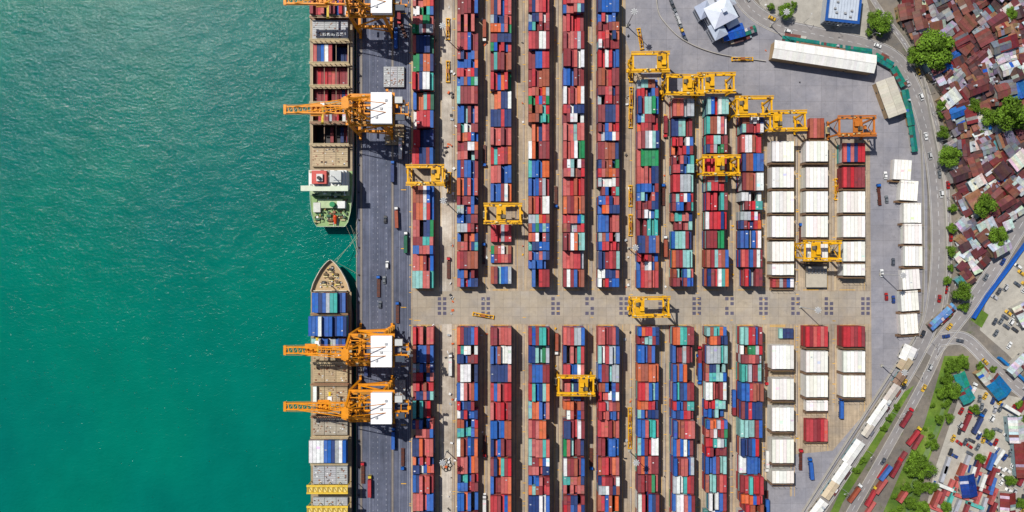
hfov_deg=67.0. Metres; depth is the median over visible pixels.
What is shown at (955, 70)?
tin roof house
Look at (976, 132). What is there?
tin roof house
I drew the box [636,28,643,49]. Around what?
lifting spreader
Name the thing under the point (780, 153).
reefer container stack
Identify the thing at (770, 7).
broadleaf tree
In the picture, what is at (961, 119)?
tin roof house
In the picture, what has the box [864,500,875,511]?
shipping container
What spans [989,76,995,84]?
tin roof house
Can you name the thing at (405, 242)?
container truck
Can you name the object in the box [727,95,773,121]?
yard gantry crane
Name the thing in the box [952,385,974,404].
green roof shelter
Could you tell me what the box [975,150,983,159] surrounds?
tin roof house
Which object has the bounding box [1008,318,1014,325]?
parked car
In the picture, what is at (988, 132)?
tin roof house
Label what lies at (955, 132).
tin roof house
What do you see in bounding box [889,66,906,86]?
green roof shelter
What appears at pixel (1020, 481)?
container truck
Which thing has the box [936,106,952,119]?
tin roof house
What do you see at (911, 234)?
reefer container stack
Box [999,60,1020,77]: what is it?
tin roof house
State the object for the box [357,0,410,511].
apron pavement
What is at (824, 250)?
reefer container stack
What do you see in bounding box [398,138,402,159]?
container truck
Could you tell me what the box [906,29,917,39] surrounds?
tin roof house
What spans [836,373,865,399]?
reefer container stack
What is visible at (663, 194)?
container truck
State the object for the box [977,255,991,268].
tin roof house
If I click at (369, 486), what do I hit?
container truck
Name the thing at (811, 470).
container truck
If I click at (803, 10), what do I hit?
paved verge
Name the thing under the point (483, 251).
container truck
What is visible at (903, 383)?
moving car
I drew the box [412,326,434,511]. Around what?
shipping container block
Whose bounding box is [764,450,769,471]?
container truck
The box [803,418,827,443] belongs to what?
shipping container stack
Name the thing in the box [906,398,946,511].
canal
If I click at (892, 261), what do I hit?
parked car
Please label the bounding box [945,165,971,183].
tin roof house
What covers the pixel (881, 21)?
broadleaf tree
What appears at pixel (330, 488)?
container ship
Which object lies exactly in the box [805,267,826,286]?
substation building
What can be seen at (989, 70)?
tin roof house
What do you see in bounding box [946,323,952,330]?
moving car
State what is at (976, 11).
tin roof house
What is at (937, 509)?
shipping container
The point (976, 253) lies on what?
tin roof house
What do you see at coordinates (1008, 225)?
tin roof house
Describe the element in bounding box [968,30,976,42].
tin roof house
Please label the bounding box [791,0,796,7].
broadleaf tree
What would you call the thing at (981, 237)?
tin roof house
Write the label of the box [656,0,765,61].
boundary wall
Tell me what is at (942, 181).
boundary wall
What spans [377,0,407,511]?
apron marking
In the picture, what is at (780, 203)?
reefer container stack
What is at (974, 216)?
tin roof house
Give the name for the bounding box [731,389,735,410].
container truck
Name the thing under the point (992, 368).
broadleaf tree
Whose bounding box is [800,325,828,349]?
shipping container stack
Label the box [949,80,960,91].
tin roof house
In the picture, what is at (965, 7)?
tin roof house
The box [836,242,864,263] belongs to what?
reefer container stack
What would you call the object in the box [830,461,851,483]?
site office
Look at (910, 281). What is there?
reefer container stack
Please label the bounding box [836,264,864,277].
reefer container stack
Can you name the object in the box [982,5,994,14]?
tin roof house
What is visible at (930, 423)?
grass verge
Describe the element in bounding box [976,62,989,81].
tin roof house
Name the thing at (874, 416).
site office
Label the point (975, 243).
tin roof house
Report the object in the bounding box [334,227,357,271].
mooring rope
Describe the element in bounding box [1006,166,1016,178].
tin roof house
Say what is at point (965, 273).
tin roof house
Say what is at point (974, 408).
broadleaf tree
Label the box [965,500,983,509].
shipping container
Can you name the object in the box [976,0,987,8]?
tin roof house
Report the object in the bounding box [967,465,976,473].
shipping container
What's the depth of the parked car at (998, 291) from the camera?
448.98 m
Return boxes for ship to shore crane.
[283,0,409,38]
[283,89,411,139]
[283,323,412,366]
[283,375,412,423]
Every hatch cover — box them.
[384,67,404,87]
[385,124,403,144]
[385,380,405,399]
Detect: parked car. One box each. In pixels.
[884,195,888,202]
[891,258,894,265]
[950,434,955,441]
[958,407,963,414]
[974,443,980,450]
[977,395,981,402]
[989,414,994,421]
[992,329,998,336]
[992,405,996,412]
[993,438,998,445]
[995,288,1001,294]
[998,478,1003,485]
[1001,453,1007,460]
[1002,284,1008,290]
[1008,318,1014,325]
[1014,263,1021,269]
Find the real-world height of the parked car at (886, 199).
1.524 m
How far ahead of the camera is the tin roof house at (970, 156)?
445.75 m
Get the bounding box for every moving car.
[901,379,907,386]
[915,67,920,74]
[918,93,923,100]
[923,132,927,139]
[927,152,932,159]
[927,364,932,371]
[939,190,943,197]
[946,181,949,188]
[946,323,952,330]
[949,234,952,241]
[982,273,988,280]
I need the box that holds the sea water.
[0,0,355,511]
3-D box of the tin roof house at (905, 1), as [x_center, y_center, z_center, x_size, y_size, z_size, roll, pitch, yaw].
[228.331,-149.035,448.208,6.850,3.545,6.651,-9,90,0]
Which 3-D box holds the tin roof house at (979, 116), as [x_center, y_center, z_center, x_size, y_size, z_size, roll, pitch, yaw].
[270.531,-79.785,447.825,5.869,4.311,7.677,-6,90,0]
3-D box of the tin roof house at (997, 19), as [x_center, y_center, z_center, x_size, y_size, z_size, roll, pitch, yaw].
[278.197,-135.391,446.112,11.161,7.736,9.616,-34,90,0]
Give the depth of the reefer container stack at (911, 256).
445.58 m
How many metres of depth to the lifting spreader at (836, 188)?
448.79 m
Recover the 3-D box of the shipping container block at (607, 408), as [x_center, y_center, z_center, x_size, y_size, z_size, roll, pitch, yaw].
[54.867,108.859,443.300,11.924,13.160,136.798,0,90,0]
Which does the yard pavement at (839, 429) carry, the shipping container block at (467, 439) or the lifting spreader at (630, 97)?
the shipping container block at (467, 439)
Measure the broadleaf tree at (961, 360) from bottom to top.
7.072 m
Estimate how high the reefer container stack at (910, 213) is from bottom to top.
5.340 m
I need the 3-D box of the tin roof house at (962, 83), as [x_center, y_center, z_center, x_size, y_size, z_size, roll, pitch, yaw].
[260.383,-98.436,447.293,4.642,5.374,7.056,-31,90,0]
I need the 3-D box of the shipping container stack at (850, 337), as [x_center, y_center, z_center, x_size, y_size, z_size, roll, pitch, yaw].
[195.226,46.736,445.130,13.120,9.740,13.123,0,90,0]
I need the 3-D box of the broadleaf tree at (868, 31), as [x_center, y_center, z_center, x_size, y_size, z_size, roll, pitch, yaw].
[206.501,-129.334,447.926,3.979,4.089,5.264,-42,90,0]
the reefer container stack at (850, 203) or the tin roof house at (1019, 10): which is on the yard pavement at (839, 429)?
the reefer container stack at (850, 203)
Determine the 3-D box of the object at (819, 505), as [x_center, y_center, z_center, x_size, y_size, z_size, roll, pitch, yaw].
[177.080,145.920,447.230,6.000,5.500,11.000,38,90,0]
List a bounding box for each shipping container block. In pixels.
[412,0,434,163]
[412,186,434,287]
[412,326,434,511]
[457,0,478,286]
[457,326,478,511]
[490,0,510,202]
[490,326,510,511]
[491,224,510,283]
[528,0,548,286]
[528,326,549,511]
[562,0,584,286]
[562,326,584,511]
[596,0,619,286]
[596,326,619,511]
[635,79,658,287]
[635,326,658,511]
[669,98,693,286]
[669,326,694,511]
[702,96,728,285]
[702,326,727,511]
[736,115,763,285]
[736,326,763,511]
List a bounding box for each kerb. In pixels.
[737,0,947,511]
[846,344,944,511]
[870,0,951,303]
[925,206,1023,359]
[940,331,1022,398]
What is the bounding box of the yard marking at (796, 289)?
[796,138,796,450]
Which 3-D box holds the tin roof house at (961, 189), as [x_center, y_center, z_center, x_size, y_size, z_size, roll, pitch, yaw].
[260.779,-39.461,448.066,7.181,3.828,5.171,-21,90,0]
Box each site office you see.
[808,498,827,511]
[820,480,839,499]
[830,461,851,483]
[841,438,864,464]
[860,423,874,437]
[865,403,887,426]
[878,397,891,411]
[882,383,900,400]
[891,369,907,385]
[895,358,912,369]
[897,344,917,360]
[972,366,991,385]
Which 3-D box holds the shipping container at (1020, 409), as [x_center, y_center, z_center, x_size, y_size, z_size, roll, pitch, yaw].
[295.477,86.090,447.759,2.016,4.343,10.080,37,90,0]
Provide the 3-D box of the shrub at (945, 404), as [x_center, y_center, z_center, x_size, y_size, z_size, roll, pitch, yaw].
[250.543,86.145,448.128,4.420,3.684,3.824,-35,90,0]
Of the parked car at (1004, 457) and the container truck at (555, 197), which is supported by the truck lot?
the parked car at (1004, 457)
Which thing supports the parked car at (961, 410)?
on the truck lot
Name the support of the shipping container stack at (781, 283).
on the yard pavement at (839, 429)
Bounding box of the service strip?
[440,0,451,511]
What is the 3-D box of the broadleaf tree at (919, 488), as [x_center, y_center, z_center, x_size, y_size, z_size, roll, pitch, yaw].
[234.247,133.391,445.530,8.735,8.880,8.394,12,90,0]
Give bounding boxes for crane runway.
[411,0,861,511]
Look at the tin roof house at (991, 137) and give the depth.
445.49 m
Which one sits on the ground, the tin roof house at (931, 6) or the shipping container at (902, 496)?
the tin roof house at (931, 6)
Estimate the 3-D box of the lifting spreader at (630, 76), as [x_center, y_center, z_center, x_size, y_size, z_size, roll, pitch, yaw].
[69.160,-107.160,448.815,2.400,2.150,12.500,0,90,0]
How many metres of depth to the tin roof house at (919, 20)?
442.97 m
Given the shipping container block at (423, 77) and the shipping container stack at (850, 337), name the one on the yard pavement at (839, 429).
the shipping container block at (423, 77)
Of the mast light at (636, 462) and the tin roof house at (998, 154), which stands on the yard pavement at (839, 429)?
the mast light at (636, 462)
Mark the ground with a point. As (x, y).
(920, 412)
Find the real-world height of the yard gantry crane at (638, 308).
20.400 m
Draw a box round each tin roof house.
[894,2,912,22]
[899,0,913,3]
[899,19,910,27]
[903,19,914,33]
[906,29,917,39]
[911,31,922,46]
[912,9,928,30]
[914,0,926,10]
[918,28,928,32]
[921,60,946,75]
[925,72,941,80]
[926,0,933,4]
[927,3,934,13]
[928,17,938,23]
[929,6,938,19]
[929,19,945,29]
[932,12,946,20]
[932,74,946,85]
[933,0,947,7]
[934,79,949,91]
[935,86,961,109]
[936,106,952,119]
[937,2,947,12]
[938,87,949,94]
[939,21,959,36]
[941,63,953,73]
[942,8,953,20]
[942,138,956,146]
[943,69,953,80]
[943,118,956,129]
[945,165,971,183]
[947,0,954,8]
[948,61,957,68]
[948,127,963,136]
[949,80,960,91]
[949,106,966,119]
[950,3,957,11]
[951,9,963,22]
[951,49,961,59]
[951,66,961,76]
[951,70,965,82]
[951,192,962,206]
[952,26,970,46]
[952,54,967,66]
[952,180,966,186]
[952,251,965,263]
[952,275,966,287]
[953,214,969,229]
[953,233,967,244]
[954,39,970,48]
[954,184,967,193]
[954,240,971,252]
[954,260,969,270]
[955,115,964,124]
[955,136,969,148]
[955,157,965,167]
[956,0,974,14]
[956,13,977,33]
[956,97,969,107]
[956,204,972,217]
[956,267,971,280]
[957,122,969,130]
[957,224,971,235]
[958,42,973,56]
[958,63,968,70]
[958,126,972,138]
[958,198,968,210]
[959,78,966,88]
[959,80,973,99]
[959,144,970,156]
[959,249,971,261]
[962,152,976,165]
[962,189,982,210]
[963,68,971,78]
[963,228,975,240]
[964,74,976,83]
[964,78,989,96]
[964,106,978,124]
[965,53,978,65]
[965,173,986,190]
[966,155,983,176]
[966,274,976,284]
[967,217,976,230]
[967,255,978,266]
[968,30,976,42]
[968,44,981,55]
[968,61,984,77]
[968,259,982,274]
[969,239,980,249]
[970,40,980,51]
[970,122,979,130]
[970,131,984,140]
[970,141,979,151]
[970,214,978,219]
[971,2,982,15]
[971,26,984,38]
[971,245,986,259]
[972,93,981,98]
[972,129,980,134]
[974,28,994,47]
[974,228,991,247]
[975,11,991,28]
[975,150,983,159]
[975,216,997,231]
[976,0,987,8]
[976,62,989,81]
[976,95,986,106]
[976,135,990,149]
[976,216,989,223]
[977,50,988,61]
[977,112,985,122]
[977,122,991,130]
[977,142,996,155]
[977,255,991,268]
[979,99,991,112]
[980,155,988,164]
[980,211,994,217]
[981,44,989,50]
[981,58,992,65]
[981,183,989,191]
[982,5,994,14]
[982,161,992,176]
[983,83,994,96]
[983,173,995,181]
[984,129,991,135]
[984,187,992,198]
[986,11,1009,31]
[986,48,994,58]
[986,64,993,76]
[986,153,994,160]
[986,238,1012,257]
[987,179,996,187]
[988,78,998,86]
[988,98,998,106]
[988,132,998,141]
[989,0,1003,12]
[989,56,995,63]
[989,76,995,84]
[989,157,1000,167]
[989,183,998,191]
[990,40,1011,54]
[991,121,1001,133]
[991,160,1011,180]
[991,187,1006,201]
[992,63,997,74]
[992,82,1010,99]
[993,210,1001,216]
[994,128,1015,148]
[994,146,1002,157]
[995,21,1011,36]
[995,51,1010,63]
[995,65,1007,79]
[996,194,1016,211]
[996,212,1010,225]
[998,33,1019,52]
[998,79,1017,94]
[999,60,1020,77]
[999,151,1007,161]
[999,178,1020,197]
[1000,2,1014,12]
[1002,142,1019,157]
[1002,211,1016,220]
[1002,218,1014,230]
[1004,207,1012,213]
[1006,47,1018,55]
[1006,148,1023,171]
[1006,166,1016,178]
[1007,67,1023,82]
[1008,23,1020,37]
[1009,0,1023,8]
[1009,17,1020,25]
[1011,54,1016,60]
[1011,196,1022,210]
[1012,176,1023,196]
[1013,80,1023,98]
[1013,128,1023,139]
[1014,5,1023,18]
[1014,168,1023,178]
[1015,205,1023,217]
[1018,142,1023,149]
[1019,43,1023,52]
[1019,53,1023,62]
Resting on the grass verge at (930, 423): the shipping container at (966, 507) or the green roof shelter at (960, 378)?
the green roof shelter at (960, 378)
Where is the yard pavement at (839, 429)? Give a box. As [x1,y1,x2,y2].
[411,0,871,511]
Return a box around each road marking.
[737,0,938,510]
[852,346,940,509]
[875,3,948,305]
[929,217,1023,358]
[941,332,1020,395]
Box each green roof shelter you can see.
[743,25,756,39]
[781,33,819,44]
[820,42,871,53]
[875,53,894,68]
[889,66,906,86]
[900,89,914,125]
[907,126,917,151]
[951,371,969,387]
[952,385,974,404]
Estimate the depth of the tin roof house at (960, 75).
445.82 m
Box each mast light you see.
[439,22,447,39]
[439,449,447,465]
[440,197,448,204]
[626,8,637,26]
[627,244,638,250]
[628,449,639,465]
[769,8,789,26]
[799,306,820,313]
[879,272,906,278]
[880,365,907,375]
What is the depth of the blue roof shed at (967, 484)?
444.52 m
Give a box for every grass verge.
[831,386,913,511]
[884,356,968,511]
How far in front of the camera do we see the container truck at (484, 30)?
446.83 m
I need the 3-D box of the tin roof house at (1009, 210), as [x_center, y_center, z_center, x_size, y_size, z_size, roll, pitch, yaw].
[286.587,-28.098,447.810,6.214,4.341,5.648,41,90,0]
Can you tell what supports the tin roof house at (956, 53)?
on the ground
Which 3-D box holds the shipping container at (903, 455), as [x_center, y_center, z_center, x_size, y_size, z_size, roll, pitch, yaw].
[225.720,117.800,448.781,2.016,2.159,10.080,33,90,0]
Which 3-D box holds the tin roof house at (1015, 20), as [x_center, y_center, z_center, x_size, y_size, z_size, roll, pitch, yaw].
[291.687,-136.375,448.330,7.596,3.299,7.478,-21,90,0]
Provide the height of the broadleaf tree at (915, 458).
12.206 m
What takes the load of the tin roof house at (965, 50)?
on the ground
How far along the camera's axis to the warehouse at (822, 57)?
441.56 m
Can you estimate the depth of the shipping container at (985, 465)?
447.82 m
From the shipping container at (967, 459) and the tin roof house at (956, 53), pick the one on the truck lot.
the shipping container at (967, 459)
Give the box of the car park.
[980,251,1023,357]
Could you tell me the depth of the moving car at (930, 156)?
448.39 m
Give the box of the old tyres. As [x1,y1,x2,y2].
[441,458,451,471]
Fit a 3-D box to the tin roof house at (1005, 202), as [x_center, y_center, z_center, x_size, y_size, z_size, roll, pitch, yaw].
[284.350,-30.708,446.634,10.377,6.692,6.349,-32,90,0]
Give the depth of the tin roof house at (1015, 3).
446.85 m
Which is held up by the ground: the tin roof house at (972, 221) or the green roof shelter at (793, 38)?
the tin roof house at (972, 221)
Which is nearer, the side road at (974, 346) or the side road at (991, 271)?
the side road at (991, 271)
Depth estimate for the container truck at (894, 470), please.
446.77 m
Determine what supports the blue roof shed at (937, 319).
on the ground
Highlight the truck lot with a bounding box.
[927,388,1023,511]
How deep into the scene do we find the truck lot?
449.95 m
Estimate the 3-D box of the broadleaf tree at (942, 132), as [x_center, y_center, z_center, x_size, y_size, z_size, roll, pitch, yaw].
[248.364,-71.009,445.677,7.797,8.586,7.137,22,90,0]
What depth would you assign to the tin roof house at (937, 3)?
445.41 m
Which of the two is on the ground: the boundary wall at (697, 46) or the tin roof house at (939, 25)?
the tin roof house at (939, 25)
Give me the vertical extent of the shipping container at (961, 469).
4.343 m
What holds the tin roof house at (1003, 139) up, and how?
on the ground
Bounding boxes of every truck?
[361,462,364,483]
[364,356,368,375]
[368,475,371,497]
[376,275,379,296]
[391,161,394,181]
[391,427,394,449]
[394,27,397,49]
[394,206,398,227]
[396,301,398,322]
[397,2,400,24]
[398,20,406,37]
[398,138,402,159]
[401,448,404,469]
[404,231,407,252]
[447,257,449,278]
[448,354,451,375]
[482,243,485,263]
[483,19,485,41]
[483,145,485,166]
[483,435,485,456]
[483,494,485,511]
[554,186,557,207]
[555,333,557,354]
[589,448,592,469]
[661,183,664,204]
[663,116,667,137]
[663,235,667,256]
[696,354,697,375]
[697,346,701,365]
[697,363,701,384]
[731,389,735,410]
[731,393,735,414]
[764,363,768,384]
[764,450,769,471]
[764,490,767,510]
[764,499,769,511]
[798,223,801,244]
[798,449,802,469]
[807,457,813,479]
[838,398,843,418]
[847,483,862,502]
[864,485,876,506]
[876,183,881,204]
[889,457,902,477]
[899,407,913,427]
[906,426,921,445]
[960,410,972,430]
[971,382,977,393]
[971,413,984,433]
[1000,403,1020,415]
[1016,478,1023,485]
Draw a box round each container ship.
[301,0,354,226]
[306,260,353,511]
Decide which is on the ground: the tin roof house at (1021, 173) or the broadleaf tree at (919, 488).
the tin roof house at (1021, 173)
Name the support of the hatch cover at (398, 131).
on the apron pavement at (371, 246)
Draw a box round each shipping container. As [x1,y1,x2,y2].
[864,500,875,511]
[874,479,887,494]
[877,464,892,481]
[894,450,907,464]
[895,490,908,503]
[911,434,923,450]
[928,504,942,511]
[929,489,942,507]
[933,480,953,491]
[938,464,948,482]
[938,488,946,504]
[944,456,951,471]
[946,478,954,496]
[946,487,956,503]
[953,479,958,490]
[953,492,969,500]
[953,498,961,511]
[954,462,967,480]
[962,503,970,511]
[963,454,971,469]
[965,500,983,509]
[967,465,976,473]
[973,459,981,477]
[973,490,982,504]
[976,486,995,495]
[977,473,987,490]
[979,496,988,510]
[981,464,1000,472]
[985,452,996,470]
[985,468,996,485]
[986,477,996,494]
[986,502,997,511]
[987,487,998,504]
[994,447,1005,465]
[1015,396,1023,412]
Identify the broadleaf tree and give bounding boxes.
[767,3,774,10]
[778,2,793,18]
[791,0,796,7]
[852,467,860,472]
[859,457,866,464]
[865,28,872,36]
[866,11,876,23]
[870,9,894,32]
[876,28,886,37]
[879,425,887,430]
[885,414,892,420]
[889,509,901,511]
[893,403,900,410]
[900,482,912,492]
[902,465,919,476]
[904,498,917,508]
[906,46,923,66]
[907,449,928,474]
[913,481,928,494]
[914,28,955,68]
[915,500,929,511]
[917,461,938,479]
[926,482,939,494]
[929,438,939,449]
[933,46,952,70]
[935,385,947,398]
[935,414,943,423]
[936,100,946,110]
[936,110,943,118]
[936,125,949,139]
[937,145,962,168]
[940,371,952,383]
[940,500,951,511]
[943,276,951,285]
[944,358,961,372]
[944,382,962,398]
[945,413,955,423]
[946,223,957,233]
[946,246,956,257]
[947,204,957,212]
[947,264,953,271]
[951,280,973,301]
[955,354,968,366]
[957,302,969,312]
[966,98,981,113]
[968,404,980,414]
[974,192,999,217]
[975,453,986,463]
[976,361,984,369]
[980,107,995,126]
[982,428,995,439]
[988,226,1008,245]
[990,366,996,372]
[993,95,1023,131]
[1004,475,1017,485]
[1006,6,1017,19]
[1014,118,1023,129]
[1015,400,1022,408]
[1016,497,1023,508]
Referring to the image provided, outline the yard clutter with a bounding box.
[432,4,800,511]
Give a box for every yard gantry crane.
[406,164,447,187]
[483,203,522,224]
[553,371,595,396]
[626,51,669,78]
[627,295,670,317]
[660,74,704,100]
[690,72,735,98]
[694,154,740,177]
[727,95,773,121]
[760,109,807,135]
[793,240,842,261]
[825,115,876,139]
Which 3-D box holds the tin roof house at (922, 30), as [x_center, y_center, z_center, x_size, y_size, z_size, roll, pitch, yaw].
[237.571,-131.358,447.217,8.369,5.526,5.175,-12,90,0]
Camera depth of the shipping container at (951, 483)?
447.82 m
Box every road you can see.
[413,291,869,323]
[735,0,944,511]
[847,354,941,511]
[871,0,950,306]
[925,214,1023,359]
[949,331,1023,397]
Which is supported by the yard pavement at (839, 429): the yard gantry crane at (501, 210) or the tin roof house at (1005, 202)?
the yard gantry crane at (501, 210)
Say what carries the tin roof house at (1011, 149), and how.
on the ground
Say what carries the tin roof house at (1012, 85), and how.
on the ground
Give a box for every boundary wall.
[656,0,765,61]
[801,130,924,511]
[922,78,946,310]
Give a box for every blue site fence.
[971,243,1023,318]
[997,356,1023,382]
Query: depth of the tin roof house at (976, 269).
446.86 m
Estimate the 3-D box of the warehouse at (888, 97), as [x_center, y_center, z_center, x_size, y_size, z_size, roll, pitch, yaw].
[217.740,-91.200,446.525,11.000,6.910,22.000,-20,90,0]
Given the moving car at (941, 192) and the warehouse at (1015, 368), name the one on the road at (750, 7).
the moving car at (941, 192)
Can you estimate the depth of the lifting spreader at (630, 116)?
448.13 m
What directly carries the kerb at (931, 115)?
on the ground
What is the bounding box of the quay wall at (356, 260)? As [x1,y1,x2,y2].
[356,8,356,511]
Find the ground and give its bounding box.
[755,0,1023,511]
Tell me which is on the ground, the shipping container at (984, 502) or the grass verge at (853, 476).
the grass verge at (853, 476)
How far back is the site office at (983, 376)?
444.72 m
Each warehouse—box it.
[768,40,876,75]
[872,76,906,118]
[996,491,1015,511]
[1002,349,1023,377]
[1003,415,1023,442]
[1008,301,1023,327]
[1009,442,1023,477]
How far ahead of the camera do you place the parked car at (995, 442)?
448.96 m
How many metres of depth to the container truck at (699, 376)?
446.83 m
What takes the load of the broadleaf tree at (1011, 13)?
on the ground
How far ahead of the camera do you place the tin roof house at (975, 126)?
445.41 m
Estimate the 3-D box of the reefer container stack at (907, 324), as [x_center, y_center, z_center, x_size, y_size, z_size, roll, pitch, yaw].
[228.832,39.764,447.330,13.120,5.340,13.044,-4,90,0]
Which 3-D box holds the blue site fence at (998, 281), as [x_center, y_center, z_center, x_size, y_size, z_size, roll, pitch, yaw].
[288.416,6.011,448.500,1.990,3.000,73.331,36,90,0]
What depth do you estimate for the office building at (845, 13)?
441.48 m
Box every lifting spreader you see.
[446,18,449,39]
[446,61,449,82]
[447,172,450,193]
[472,312,493,318]
[628,106,632,127]
[628,185,632,206]
[628,214,632,235]
[628,407,631,428]
[628,427,631,448]
[629,64,632,82]
[629,87,632,108]
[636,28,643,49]
[731,57,752,60]
[834,178,838,199]
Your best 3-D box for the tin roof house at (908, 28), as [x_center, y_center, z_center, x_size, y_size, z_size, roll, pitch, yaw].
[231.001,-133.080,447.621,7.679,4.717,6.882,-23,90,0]
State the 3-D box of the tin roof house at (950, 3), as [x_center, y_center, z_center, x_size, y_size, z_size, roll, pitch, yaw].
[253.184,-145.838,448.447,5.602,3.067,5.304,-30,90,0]
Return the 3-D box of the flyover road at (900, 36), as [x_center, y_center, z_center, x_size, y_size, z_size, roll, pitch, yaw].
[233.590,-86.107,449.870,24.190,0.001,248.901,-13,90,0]
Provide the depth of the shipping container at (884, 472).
445.82 m
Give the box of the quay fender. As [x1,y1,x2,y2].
[355,8,359,504]
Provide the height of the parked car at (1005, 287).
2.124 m
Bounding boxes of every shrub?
[928,432,934,438]
[941,401,948,407]
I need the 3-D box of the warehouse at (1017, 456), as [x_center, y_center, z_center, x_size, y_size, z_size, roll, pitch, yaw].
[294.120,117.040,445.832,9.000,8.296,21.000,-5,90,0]
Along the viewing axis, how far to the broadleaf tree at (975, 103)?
442.60 m
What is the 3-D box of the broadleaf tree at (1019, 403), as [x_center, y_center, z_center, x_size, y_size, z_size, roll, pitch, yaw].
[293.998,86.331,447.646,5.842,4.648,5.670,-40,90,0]
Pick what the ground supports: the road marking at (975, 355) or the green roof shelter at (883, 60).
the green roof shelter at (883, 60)
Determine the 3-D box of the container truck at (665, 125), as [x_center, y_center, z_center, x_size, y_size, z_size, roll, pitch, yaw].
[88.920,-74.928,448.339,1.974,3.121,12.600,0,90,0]
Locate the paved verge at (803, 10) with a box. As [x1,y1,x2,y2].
[759,0,874,37]
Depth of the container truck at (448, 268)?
448.93 m
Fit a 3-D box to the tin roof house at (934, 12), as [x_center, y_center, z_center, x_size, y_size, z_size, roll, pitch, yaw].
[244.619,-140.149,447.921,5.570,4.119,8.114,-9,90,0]
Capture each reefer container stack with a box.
[766,191,793,215]
[767,141,793,165]
[767,167,793,190]
[767,216,794,239]
[767,242,793,263]
[767,264,794,277]
[767,344,794,371]
[767,376,794,402]
[767,405,794,433]
[767,436,794,465]
[767,467,793,485]
[800,141,827,165]
[800,167,827,190]
[800,191,827,215]
[800,216,828,239]
[800,244,827,263]
[800,350,827,374]
[800,373,827,399]
[803,399,828,413]
[836,191,864,215]
[836,216,865,239]
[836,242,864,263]
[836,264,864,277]
[836,349,864,374]
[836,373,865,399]
[887,159,911,182]
[893,180,918,203]
[895,290,921,313]
[895,313,921,336]
[897,203,921,225]
[897,269,920,292]
[898,224,921,245]
[899,246,922,267]
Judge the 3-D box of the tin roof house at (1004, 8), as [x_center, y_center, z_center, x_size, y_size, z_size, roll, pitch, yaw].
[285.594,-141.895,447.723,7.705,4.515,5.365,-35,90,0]
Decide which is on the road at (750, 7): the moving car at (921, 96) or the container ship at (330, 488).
the moving car at (921, 96)
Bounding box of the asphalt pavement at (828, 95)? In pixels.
[626,0,926,511]
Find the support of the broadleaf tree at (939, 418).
on the grass verge at (930, 423)
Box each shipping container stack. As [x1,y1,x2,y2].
[769,278,793,289]
[778,328,792,337]
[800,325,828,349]
[803,118,827,141]
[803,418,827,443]
[836,143,865,165]
[836,325,865,349]
[837,167,864,190]
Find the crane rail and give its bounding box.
[360,0,392,511]
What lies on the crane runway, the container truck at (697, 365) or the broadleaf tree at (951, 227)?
the container truck at (697, 365)
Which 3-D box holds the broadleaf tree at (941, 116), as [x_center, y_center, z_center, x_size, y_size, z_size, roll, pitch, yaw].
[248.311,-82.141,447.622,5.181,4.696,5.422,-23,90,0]
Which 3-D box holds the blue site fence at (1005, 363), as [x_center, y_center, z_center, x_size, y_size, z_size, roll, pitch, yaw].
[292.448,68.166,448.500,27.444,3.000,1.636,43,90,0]
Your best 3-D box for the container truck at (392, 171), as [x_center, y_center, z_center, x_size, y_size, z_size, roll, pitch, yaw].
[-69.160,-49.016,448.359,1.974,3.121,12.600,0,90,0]
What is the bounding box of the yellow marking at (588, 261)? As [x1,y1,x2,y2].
[401,0,835,511]
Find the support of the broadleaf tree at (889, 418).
on the ground
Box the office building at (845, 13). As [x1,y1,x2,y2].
[820,0,861,27]
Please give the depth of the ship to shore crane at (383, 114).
416.46 m
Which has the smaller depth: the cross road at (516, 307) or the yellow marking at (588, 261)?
the yellow marking at (588, 261)
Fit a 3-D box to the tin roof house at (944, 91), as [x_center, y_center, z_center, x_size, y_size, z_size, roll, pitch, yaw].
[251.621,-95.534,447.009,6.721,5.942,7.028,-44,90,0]
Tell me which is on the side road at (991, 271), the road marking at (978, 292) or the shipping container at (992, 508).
the road marking at (978, 292)
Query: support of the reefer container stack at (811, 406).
on the crane runway
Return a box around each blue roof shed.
[721,23,745,44]
[925,303,956,329]
[955,472,977,497]
[982,373,1011,400]
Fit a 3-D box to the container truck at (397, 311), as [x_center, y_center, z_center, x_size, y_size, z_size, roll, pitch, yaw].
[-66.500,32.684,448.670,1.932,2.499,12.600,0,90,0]
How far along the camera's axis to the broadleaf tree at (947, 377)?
443.62 m
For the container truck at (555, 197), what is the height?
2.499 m
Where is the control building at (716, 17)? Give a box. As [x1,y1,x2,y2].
[692,0,739,42]
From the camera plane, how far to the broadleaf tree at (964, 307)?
446.11 m
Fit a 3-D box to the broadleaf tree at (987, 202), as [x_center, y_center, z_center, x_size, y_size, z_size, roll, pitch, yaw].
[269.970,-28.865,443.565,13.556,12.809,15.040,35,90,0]
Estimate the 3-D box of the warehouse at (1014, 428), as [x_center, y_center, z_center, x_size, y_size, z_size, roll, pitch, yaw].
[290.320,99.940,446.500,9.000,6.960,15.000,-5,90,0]
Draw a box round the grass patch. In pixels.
[971,310,987,327]
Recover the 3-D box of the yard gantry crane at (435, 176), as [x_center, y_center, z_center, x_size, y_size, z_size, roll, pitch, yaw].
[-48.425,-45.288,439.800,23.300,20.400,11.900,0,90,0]
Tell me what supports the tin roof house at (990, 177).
on the ground
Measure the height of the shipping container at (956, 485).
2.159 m
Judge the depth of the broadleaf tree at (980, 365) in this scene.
446.56 m
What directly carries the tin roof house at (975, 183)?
on the ground
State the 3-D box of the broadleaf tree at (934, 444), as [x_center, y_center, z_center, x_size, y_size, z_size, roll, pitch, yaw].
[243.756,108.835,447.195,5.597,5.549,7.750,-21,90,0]

